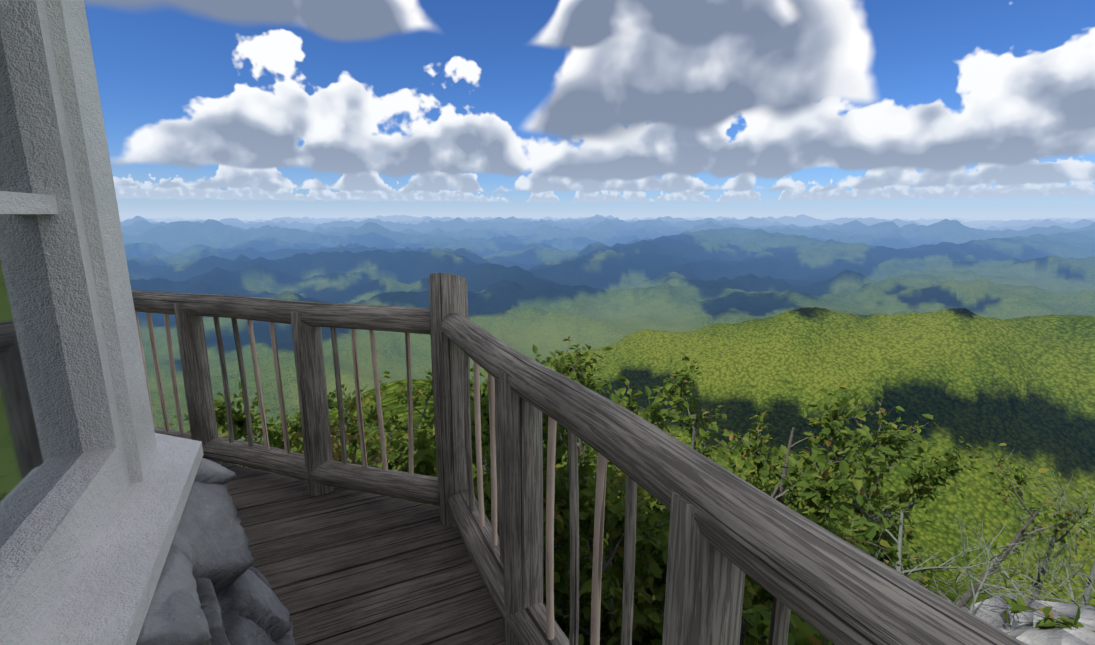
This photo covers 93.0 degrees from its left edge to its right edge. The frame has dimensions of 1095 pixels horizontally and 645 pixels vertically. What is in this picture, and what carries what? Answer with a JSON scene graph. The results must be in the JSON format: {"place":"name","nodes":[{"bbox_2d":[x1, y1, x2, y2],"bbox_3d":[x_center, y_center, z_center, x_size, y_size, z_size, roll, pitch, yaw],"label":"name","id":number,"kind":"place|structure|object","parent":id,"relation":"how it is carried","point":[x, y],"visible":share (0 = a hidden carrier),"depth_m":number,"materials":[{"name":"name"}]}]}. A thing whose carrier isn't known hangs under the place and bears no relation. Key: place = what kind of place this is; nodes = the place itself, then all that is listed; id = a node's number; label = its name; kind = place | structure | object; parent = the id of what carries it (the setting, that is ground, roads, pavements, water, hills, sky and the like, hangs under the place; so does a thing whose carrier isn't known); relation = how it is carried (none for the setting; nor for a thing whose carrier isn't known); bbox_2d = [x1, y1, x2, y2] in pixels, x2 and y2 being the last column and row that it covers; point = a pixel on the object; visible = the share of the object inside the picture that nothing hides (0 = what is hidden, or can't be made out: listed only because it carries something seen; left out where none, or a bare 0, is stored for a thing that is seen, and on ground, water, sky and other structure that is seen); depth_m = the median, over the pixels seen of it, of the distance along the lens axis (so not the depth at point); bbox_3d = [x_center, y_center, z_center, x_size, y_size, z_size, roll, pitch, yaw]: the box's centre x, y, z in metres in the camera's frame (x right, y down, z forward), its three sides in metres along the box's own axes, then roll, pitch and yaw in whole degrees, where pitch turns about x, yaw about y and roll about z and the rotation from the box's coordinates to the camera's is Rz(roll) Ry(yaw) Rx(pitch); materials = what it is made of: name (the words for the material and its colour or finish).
{"place":"outdoors","nodes":[
{"label":"outdoors","id":0,"kind":"place"},
{"bbox_2d":[0,0,202,644],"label":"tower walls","id":1,"kind":"structure","parent":0,"point":[97,475],"depth_m":1.21,"materials":[{"name":"grey concrete"}]},
{"bbox_2d":[84,0,1094,220],"label":"sky","id":2,"kind":"structure","parent":0,"point":[978,110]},
{"bbox_2d":[120,214,1094,606],"bbox_3d":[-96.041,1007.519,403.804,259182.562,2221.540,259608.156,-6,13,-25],"label":"mountains","id":3,"kind":"structure","parent":0,"point":[974,334],"depth_m":3976.53,"materials":[{"name":"green plant"}]},
{"bbox_2d":[136,458,294,644],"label":"stone wall","id":4,"kind":"structure","parent":3,"relation":"on","point":[213,587],"depth_m":1.50,"materials":[{"name":"grey stone"}]},
{"bbox_2d":[221,462,505,644],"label":"deck planks","id":5,"kind":"object","parent":4,"relation":"attached to","point":[338,566],"visible":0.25,"depth_m":2.27,"materials":[{"name":"brown wood"}]},
{"bbox_2d":[131,273,1025,644],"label":"log railing","id":6,"kind":"object","parent":5,"relation":"on","point":[727,529],"visible":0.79,"depth_m":1.65,"materials":[{"name":"grey wood"}]},
{"bbox_2d":[218,392,390,495],"bbox_3d":[-2.110,2.000,3.884,2.234,3.126,2.796,-6,13,-25],"label":"leafy bush","id":7,"kind":"object","parent":3,"relation":"on","point":[336,455],"visible":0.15,"depth_m":3.81,"materials":[{"name":"green plant"}]},
{"bbox_2d":[163,336,1094,644],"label":"bushes","id":8,"kind":"object","parent":3,"relation":"on","point":[819,494],"visible":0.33,"depth_m":4.28,"materials":[{"name":"green plant"}]},
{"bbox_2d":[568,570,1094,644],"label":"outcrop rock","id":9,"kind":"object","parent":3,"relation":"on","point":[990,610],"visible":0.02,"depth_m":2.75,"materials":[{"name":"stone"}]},
{"bbox_2d":[831,465,1094,633],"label":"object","id":10,"kind":"object","parent":3,"relation":"on","point":[1042,569],"visible":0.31,"depth_m":4.51,"materials":[{"name":"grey plant"}]}
]}

